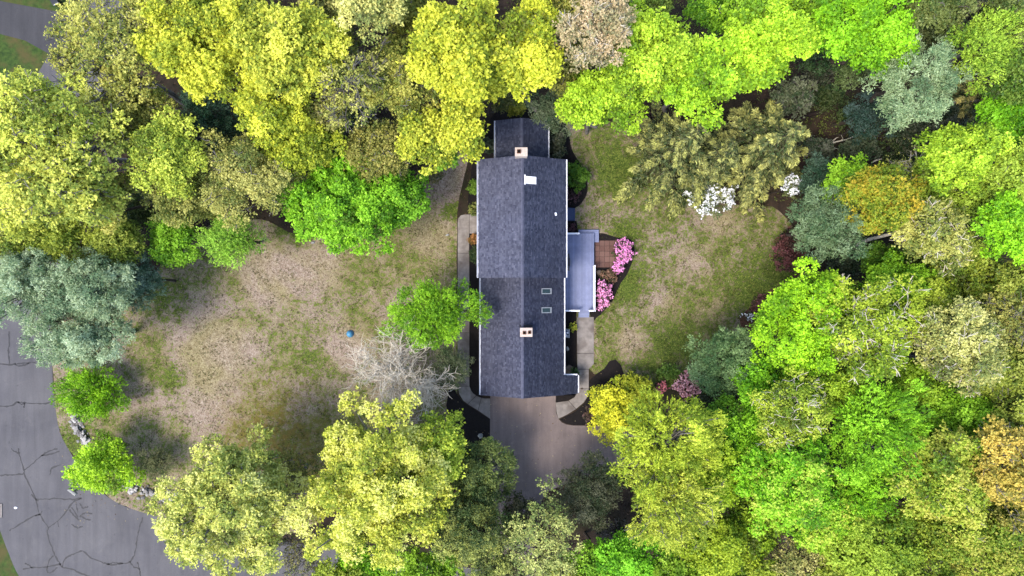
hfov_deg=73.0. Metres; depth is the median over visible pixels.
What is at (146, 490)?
stone wall
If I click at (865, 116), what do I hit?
pine tree
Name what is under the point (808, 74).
woodland bush
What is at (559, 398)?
mulch bed
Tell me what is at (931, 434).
broadleaf tree
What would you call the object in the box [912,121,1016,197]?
broadleaf tree
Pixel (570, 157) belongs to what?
mulch bed
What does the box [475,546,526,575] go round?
broadleaf tree
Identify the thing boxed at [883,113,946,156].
woodland bush
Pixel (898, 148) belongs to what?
woodland bush
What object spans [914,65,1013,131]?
hemlock tree
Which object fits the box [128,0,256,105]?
broadleaf tree
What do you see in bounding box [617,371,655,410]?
golden shrub
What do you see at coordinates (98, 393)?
feathery shrub
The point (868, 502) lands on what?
broadleaf tree
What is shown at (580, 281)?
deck
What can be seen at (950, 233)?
broadleaf tree
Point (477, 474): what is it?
pine tree
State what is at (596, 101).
broadleaf tree
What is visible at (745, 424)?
broadleaf tree
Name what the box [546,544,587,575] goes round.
broadleaf tree
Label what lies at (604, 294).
azalea
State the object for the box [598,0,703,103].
broadleaf tree
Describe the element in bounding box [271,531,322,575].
broadleaf tree
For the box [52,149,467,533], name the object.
front lawn
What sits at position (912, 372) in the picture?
broadleaf tree
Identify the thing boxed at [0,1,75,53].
neighbour driveway
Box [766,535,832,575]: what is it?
broadleaf tree
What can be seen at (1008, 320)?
broadleaf tree
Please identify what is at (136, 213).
woodland bush
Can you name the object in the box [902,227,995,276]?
broadleaf tree
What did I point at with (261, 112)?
broadleaf tree
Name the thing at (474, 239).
clipped bush
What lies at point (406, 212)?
broadleaf tree
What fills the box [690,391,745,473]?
broadleaf tree
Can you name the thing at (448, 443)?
broadleaf tree
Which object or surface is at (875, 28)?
broadleaf tree
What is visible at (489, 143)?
clipped bush
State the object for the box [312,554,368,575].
broadleaf tree
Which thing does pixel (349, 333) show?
well cover
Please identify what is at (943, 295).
broadleaf tree
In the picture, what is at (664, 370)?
plant
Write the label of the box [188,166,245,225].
broadleaf tree
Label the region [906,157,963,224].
broadleaf tree
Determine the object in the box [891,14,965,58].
broadleaf tree
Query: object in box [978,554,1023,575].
broadleaf tree
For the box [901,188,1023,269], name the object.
broadleaf tree
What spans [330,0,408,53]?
broadleaf tree
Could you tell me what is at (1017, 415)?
broadleaf tree
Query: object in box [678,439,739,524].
broadleaf tree
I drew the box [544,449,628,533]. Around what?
pine tree
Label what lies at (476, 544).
pine tree
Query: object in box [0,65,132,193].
broadleaf tree
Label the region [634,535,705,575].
broadleaf tree
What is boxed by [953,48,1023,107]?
broadleaf tree
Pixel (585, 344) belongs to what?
walkway
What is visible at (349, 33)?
broadleaf tree
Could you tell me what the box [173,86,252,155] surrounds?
pine tree
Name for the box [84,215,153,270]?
broadleaf tree
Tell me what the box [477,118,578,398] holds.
house
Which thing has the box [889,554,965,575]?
broadleaf tree
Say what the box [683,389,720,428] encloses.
woodland bush
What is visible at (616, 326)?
back lawn
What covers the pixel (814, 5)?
broadleaf tree
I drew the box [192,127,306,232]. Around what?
broadleaf tree
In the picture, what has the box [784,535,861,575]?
broadleaf tree
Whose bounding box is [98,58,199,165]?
broadleaf tree
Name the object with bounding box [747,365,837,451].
broadleaf tree
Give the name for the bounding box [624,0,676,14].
broadleaf tree
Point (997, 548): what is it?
broadleaf tree
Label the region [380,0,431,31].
broadleaf tree
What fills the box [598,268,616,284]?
plant
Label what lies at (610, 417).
golden shrub
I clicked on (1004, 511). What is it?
broadleaf tree
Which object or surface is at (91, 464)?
broadleaf tree
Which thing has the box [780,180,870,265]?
spruce tree
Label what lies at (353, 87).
broadleaf tree
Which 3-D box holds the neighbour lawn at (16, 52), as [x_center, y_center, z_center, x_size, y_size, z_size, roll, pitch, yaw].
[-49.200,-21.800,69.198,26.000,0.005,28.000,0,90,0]
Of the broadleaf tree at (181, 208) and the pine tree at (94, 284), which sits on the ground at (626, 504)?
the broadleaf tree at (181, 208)
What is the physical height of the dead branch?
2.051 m
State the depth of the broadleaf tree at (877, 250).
61.90 m
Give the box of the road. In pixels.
[0,0,479,575]
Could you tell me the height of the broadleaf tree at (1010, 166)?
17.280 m
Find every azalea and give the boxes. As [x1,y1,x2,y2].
[595,277,613,311]
[611,237,637,261]
[611,257,627,273]
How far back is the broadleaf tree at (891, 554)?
55.39 m
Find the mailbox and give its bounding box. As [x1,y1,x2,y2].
[67,488,81,495]
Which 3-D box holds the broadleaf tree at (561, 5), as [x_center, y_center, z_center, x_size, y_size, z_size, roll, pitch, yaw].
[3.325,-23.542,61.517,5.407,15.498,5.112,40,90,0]
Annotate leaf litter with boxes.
[62,0,1010,573]
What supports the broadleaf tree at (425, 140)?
on the front lawn at (445, 205)
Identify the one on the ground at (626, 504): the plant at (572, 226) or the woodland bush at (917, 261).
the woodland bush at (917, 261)
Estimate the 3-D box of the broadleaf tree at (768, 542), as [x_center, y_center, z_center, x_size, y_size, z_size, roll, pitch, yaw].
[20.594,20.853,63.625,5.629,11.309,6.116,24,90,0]
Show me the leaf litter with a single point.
(676, 190)
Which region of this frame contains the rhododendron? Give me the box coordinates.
[549,130,567,158]
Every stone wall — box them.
[67,413,90,446]
[119,477,177,502]
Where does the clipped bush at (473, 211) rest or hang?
on the mulch bed at (498, 115)
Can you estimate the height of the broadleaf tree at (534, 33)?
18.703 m
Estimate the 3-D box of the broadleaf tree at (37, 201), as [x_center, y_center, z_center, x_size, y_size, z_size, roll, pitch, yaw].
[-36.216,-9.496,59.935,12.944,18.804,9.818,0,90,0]
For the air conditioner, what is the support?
on the mulch bed at (571, 353)
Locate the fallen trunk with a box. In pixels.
[797,78,859,122]
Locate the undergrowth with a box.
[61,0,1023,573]
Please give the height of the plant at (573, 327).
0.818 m
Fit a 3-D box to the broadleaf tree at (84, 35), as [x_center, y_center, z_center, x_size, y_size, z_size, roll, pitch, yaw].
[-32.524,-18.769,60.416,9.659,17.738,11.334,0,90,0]
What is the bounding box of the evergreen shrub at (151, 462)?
[134,443,178,481]
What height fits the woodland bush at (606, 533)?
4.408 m
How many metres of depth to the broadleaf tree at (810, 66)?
61.62 m
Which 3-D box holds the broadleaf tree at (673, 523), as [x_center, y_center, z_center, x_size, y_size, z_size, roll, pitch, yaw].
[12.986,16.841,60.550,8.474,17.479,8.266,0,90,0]
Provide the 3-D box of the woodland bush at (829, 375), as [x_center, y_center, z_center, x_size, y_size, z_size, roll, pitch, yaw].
[28.973,8.817,65.515,4.084,7.531,4.395,0,90,0]
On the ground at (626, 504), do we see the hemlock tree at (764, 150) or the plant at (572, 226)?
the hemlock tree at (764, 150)
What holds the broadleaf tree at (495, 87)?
on the mulch bed at (498, 115)
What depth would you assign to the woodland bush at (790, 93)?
62.87 m
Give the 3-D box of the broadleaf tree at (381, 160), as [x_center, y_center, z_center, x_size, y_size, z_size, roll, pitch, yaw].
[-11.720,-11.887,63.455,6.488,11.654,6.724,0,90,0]
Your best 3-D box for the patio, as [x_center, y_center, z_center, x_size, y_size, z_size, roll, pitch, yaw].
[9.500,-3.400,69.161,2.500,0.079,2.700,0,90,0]
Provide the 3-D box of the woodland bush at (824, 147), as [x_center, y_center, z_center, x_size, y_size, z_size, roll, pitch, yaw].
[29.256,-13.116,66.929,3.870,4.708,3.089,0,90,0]
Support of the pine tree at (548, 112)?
on the mulch bed at (570, 157)
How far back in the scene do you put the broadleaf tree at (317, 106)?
56.35 m
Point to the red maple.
(784, 243)
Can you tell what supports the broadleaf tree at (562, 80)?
on the ground at (626, 504)
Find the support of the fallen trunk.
on the ground at (626, 504)
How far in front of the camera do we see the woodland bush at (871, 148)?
64.75 m
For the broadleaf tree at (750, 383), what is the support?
on the ground at (626, 504)
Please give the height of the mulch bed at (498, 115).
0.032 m
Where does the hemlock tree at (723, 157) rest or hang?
on the ground at (626, 504)
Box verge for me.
[0,532,18,575]
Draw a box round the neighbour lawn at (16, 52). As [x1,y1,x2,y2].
[0,0,77,120]
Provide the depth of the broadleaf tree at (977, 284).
57.90 m
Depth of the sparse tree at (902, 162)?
61.14 m
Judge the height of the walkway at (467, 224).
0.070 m
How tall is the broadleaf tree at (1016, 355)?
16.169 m
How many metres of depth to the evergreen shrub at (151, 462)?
66.78 m
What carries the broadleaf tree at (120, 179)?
on the ground at (626, 504)
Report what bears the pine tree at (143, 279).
on the front lawn at (445, 205)
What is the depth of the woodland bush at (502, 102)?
65.72 m
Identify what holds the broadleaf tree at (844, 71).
on the ground at (626, 504)
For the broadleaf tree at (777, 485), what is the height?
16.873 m
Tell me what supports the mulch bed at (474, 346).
on the ground at (626, 504)
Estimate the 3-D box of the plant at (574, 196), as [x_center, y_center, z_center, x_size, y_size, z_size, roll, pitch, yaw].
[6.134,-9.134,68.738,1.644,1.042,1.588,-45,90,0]
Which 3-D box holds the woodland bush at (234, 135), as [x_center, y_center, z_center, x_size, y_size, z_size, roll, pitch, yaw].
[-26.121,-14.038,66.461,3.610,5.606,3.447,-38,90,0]
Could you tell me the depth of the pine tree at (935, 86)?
54.16 m
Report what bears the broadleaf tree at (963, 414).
on the ground at (626, 504)
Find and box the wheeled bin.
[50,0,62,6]
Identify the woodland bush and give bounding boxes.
[122,188,155,231]
[215,128,249,151]
[303,149,343,179]
[414,165,445,184]
[483,91,514,113]
[500,490,538,533]
[594,517,629,543]
[636,110,659,130]
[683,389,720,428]
[730,501,776,539]
[768,74,817,120]
[794,53,838,85]
[797,135,835,165]
[803,363,844,404]
[809,77,851,113]
[818,433,854,467]
[825,245,861,280]
[831,103,860,129]
[834,132,882,163]
[877,131,917,166]
[878,499,923,518]
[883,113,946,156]
[895,250,935,271]
[933,96,969,128]
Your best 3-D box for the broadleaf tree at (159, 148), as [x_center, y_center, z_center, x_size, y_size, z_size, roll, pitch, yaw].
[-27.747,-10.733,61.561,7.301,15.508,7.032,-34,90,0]
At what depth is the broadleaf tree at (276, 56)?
51.79 m
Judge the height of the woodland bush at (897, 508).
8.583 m
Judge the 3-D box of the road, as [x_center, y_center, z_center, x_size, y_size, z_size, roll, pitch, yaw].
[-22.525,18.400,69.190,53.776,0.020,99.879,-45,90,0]
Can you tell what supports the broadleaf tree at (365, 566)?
on the ground at (626, 504)
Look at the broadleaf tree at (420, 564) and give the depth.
61.32 m
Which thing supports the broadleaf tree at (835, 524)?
on the ground at (626, 504)
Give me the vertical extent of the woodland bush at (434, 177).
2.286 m
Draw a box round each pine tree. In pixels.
[0,246,73,335]
[17,307,137,369]
[18,246,146,321]
[112,252,175,315]
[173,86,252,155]
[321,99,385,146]
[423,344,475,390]
[426,492,526,575]
[441,436,519,506]
[524,84,585,138]
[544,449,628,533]
[682,324,772,399]
[781,150,831,201]
[831,33,976,133]
[834,90,896,145]
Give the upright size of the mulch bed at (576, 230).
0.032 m
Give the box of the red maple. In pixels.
[769,226,805,272]
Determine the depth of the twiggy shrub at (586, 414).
68.32 m
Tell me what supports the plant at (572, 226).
on the mulch bed at (576, 230)
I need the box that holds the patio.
[595,240,619,266]
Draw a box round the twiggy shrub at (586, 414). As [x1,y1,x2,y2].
[582,404,596,428]
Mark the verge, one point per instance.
(7, 568)
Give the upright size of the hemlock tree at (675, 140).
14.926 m
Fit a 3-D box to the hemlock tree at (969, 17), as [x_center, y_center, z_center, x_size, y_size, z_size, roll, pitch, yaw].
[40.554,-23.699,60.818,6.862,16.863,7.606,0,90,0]
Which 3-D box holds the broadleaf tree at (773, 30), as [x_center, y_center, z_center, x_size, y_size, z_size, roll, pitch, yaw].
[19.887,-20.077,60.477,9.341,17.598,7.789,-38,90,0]
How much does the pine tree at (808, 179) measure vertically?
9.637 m
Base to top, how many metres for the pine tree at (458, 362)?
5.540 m
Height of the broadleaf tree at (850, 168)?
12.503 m
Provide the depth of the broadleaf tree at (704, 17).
59.11 m
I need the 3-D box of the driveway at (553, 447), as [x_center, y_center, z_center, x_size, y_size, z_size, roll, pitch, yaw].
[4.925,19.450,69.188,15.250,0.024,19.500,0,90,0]
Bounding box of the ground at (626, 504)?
[52,0,1023,575]
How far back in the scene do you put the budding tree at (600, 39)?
51.21 m
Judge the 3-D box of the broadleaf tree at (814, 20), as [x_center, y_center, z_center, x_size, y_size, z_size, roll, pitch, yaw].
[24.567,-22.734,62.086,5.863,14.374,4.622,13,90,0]
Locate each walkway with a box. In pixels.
[458,214,489,417]
[556,317,593,418]
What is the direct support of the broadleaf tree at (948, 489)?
on the ground at (626, 504)
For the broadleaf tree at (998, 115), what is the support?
on the ground at (626, 504)
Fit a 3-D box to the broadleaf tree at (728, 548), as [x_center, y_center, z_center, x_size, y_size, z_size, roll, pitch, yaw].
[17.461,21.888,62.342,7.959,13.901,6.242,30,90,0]
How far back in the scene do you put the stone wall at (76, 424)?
68.86 m
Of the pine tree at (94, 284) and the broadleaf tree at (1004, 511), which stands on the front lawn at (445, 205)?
the pine tree at (94, 284)
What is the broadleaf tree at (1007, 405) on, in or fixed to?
on the ground at (626, 504)
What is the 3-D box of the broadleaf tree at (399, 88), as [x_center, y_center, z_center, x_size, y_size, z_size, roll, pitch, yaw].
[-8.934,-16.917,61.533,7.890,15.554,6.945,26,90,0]
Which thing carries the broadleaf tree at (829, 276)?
on the leaf mulch patch
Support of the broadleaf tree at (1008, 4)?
on the ground at (626, 504)
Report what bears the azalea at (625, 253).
on the mulch bed at (615, 286)
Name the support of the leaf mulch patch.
on the back lawn at (616, 326)
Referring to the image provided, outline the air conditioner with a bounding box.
[565,328,569,337]
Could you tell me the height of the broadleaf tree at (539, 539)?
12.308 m
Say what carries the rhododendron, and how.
on the mulch bed at (570, 157)
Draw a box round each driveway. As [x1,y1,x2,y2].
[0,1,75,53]
[488,396,637,575]
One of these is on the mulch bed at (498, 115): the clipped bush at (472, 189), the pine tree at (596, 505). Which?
the clipped bush at (472, 189)
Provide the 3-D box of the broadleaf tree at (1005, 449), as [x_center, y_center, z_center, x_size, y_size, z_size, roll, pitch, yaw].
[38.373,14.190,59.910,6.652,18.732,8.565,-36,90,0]
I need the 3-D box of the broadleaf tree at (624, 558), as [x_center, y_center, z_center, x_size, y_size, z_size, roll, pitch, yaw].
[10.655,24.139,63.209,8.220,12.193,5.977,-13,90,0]
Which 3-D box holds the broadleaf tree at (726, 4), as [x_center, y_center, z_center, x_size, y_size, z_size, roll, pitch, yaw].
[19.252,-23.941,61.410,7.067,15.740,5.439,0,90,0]
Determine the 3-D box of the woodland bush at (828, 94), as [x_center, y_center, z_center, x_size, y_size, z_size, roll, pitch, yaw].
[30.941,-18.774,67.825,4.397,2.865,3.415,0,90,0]
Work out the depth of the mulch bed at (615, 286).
69.17 m
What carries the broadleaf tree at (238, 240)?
on the front lawn at (445, 205)
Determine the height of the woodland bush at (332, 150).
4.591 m
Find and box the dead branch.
[831,130,864,148]
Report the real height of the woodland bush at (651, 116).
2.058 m
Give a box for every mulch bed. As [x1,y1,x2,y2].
[446,390,489,443]
[468,94,539,213]
[469,234,481,396]
[542,115,587,207]
[556,394,575,401]
[560,359,624,424]
[564,311,576,394]
[567,221,577,232]
[590,233,634,319]
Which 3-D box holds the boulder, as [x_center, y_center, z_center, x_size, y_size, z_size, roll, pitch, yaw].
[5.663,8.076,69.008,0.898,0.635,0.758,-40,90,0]
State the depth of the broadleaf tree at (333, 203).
59.14 m
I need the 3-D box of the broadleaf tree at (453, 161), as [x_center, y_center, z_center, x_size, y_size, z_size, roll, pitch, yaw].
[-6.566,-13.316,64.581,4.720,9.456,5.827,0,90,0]
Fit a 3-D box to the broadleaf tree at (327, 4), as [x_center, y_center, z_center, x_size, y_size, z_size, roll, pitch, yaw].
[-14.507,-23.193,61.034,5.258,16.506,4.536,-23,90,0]
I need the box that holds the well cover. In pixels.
[346,330,353,336]
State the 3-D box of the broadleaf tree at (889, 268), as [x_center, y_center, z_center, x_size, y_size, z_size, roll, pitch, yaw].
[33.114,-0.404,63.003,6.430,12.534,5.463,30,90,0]
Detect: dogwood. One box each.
[681,182,738,219]
[768,172,801,199]
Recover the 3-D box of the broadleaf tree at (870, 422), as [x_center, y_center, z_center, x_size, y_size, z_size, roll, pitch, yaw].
[29.221,10.853,60.823,9.328,17.004,9.103,-31,90,0]
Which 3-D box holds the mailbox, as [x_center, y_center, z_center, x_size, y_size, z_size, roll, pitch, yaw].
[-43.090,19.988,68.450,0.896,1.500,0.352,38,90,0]
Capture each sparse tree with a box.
[775,311,861,376]
[880,137,995,249]
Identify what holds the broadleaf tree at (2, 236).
on the ground at (626, 504)
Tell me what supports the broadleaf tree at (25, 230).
on the ground at (626, 504)
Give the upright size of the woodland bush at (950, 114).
6.537 m
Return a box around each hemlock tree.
[612,100,712,216]
[661,128,741,219]
[706,99,811,222]
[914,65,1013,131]
[916,0,996,77]
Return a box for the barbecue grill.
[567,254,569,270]
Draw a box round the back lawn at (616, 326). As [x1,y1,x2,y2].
[566,121,806,387]
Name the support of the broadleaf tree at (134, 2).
on the ground at (626, 504)
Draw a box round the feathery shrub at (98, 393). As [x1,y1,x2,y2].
[48,363,131,425]
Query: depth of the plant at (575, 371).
68.49 m
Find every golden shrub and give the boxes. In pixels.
[585,374,633,447]
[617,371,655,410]
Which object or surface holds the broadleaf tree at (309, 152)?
on the ground at (626, 504)
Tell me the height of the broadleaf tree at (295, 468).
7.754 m
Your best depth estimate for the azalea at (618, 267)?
68.19 m
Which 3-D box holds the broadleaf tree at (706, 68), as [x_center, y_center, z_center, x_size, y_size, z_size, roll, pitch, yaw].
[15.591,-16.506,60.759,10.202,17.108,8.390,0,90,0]
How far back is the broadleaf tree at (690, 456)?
54.13 m
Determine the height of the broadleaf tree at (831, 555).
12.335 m
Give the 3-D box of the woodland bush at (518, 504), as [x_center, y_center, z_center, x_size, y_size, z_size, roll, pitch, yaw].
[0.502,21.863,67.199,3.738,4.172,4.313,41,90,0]
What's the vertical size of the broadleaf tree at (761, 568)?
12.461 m
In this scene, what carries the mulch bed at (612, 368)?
on the ground at (626, 504)
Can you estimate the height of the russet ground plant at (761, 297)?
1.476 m
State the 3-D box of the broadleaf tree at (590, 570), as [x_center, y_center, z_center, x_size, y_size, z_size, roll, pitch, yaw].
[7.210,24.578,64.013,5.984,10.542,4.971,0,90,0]
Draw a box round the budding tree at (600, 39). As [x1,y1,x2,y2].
[551,0,638,73]
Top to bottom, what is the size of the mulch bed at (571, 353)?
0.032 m
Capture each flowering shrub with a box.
[653,380,669,394]
[672,370,700,404]
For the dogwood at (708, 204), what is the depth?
66.38 m
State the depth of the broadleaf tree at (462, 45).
51.37 m
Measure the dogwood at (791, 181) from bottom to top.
6.402 m
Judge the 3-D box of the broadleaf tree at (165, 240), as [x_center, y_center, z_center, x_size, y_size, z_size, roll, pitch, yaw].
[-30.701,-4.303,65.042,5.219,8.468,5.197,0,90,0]
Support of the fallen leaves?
on the front lawn at (445, 205)
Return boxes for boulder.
[565,365,572,372]
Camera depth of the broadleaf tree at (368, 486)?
57.11 m
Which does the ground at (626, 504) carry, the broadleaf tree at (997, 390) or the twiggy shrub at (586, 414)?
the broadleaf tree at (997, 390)
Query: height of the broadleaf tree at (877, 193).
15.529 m
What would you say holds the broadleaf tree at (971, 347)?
on the ground at (626, 504)
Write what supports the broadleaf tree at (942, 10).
on the ground at (626, 504)
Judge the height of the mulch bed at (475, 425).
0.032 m
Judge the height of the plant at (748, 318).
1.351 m
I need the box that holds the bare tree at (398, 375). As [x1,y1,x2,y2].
[343,315,458,428]
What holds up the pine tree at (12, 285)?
on the ground at (626, 504)
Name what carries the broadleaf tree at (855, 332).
on the ground at (626, 504)
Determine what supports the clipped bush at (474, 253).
on the mulch bed at (474, 346)
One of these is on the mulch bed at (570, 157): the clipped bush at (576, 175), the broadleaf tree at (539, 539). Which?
the clipped bush at (576, 175)
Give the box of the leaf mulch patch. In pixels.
[739,270,804,342]
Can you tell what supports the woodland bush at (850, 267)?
on the ground at (626, 504)
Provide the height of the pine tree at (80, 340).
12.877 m
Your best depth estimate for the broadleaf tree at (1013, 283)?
55.46 m
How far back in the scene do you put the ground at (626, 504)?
69.20 m
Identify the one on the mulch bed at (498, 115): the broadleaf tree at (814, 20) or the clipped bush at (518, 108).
the clipped bush at (518, 108)
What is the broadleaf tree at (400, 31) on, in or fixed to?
on the ground at (626, 504)
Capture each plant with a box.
[567,186,581,203]
[567,221,578,231]
[568,323,577,332]
[569,367,579,376]
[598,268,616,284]
[655,362,682,381]
[739,311,754,321]
[749,292,772,312]
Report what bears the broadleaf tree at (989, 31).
on the ground at (626, 504)
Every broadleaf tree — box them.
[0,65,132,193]
[0,100,151,228]
[0,190,92,243]
[0,217,112,271]
[0,224,76,272]
[42,0,188,122]
[61,429,147,498]
[76,169,165,237]
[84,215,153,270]
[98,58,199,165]
[113,5,147,39]
[120,0,216,42]
[124,104,210,204]
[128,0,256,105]
[136,163,207,228]
[145,214,205,268]
[145,420,318,575]
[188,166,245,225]
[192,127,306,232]
[193,212,271,271]
[209,0,254,10]
[215,68,313,149]
[227,0,352,104]
[258,112,353,180]
[270,448,319,505]
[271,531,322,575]
[276,150,407,258]
[287,385,459,571]
[297,0,363,56]
[299,66,360,132]
[300,7,367,68]
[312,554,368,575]
[317,35,395,133]
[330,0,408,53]
[333,543,401,575]
[340,117,410,190]
[356,32,443,123]
[376,169,432,231]
[377,277,493,353]
[379,544,464,575]
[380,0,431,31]
[388,1,436,63]
[394,104,455,178]
[396,0,526,109]
[406,408,469,485]
[432,108,459,171]
[439,91,490,163]
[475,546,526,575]
[479,62,512,114]
[493,0,566,112]
[503,474,583,575]
[523,0,581,23]
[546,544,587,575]
[547,36,591,122]
[554,66,648,135]
[562,531,614,575]
[583,523,679,575]
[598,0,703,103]
[606,384,728,514]
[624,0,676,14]
[625,453,728,558]
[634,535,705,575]
[646,31,753,132]
[668,514,762,575]
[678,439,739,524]
[682,0,738,38]
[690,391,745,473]
[704,0,786,36]
[714,402,777,464]
[715,0,821,93]
[719,493,791,562]
[729,353,787,425]
[729,429,850,540]
[735,552,791,575]
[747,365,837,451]
[748,256,852,384]
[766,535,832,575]
[784,477,865,554]
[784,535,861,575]
[787,356,868,421]
[789,3,846,34]
[791,24,833,75]
[792,0,854,24]
[794,524,865,572]
[798,268,858,322]
[799,0,922,82]
[799,151,881,207]
[800,272,931,386]
[804,446,904,536]
[820,55,871,93]
[822,497,929,575]
[823,363,935,488]
[835,160,931,235]
[852,246,946,311]
[855,195,978,277]
[857,240,910,274]
[862,419,991,551]
[866,497,961,563]
[871,358,955,414]
[875,295,1012,396]
[879,422,939,477]
[881,3,1023,99]
[881,275,968,332]
[885,492,1023,575]
[889,384,1008,442]
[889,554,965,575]
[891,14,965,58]
[897,0,981,33]
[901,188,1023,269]
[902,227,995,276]
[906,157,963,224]
[907,349,1023,403]
[909,0,1023,72]
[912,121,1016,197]
[926,246,1019,315]
[930,414,1023,536]
[936,382,1023,425]
[952,163,1023,230]
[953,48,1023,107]
[971,82,1023,153]
[971,285,1023,354]
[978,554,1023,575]
[983,135,1023,201]
[985,498,1023,555]
[986,255,1023,313]
[991,393,1023,437]
[999,325,1023,394]
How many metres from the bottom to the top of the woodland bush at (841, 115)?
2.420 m
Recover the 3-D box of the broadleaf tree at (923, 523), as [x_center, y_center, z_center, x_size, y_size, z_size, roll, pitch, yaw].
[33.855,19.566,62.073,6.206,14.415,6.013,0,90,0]
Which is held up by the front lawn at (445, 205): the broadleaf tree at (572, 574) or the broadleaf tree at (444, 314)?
the broadleaf tree at (444, 314)
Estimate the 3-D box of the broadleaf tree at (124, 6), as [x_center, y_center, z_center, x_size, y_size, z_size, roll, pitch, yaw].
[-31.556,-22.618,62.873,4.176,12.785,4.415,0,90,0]
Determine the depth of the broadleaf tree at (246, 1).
55.09 m
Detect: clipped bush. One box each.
[466,179,476,194]
[466,232,476,244]
[468,201,476,215]
[468,245,476,264]
[482,137,493,155]
[506,100,526,116]
[567,160,591,193]
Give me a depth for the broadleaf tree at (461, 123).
55.89 m
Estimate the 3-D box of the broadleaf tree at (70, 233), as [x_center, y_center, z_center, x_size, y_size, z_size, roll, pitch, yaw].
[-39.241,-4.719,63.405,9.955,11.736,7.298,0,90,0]
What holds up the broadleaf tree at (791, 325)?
on the back lawn at (616, 326)
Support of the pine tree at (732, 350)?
on the back lawn at (616, 326)
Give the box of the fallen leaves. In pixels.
[55,215,781,525]
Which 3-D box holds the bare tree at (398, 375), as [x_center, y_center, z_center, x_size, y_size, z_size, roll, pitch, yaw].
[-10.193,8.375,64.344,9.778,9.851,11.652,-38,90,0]
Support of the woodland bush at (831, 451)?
on the ground at (626, 504)
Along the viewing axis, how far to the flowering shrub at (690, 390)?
66.41 m
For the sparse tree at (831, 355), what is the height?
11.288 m
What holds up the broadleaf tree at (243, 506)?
on the front lawn at (445, 205)
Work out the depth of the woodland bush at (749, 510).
63.38 m
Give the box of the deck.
[565,230,598,316]
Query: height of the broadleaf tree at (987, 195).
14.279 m
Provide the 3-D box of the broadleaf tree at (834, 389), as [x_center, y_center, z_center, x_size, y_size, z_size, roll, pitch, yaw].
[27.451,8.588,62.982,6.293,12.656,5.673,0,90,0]

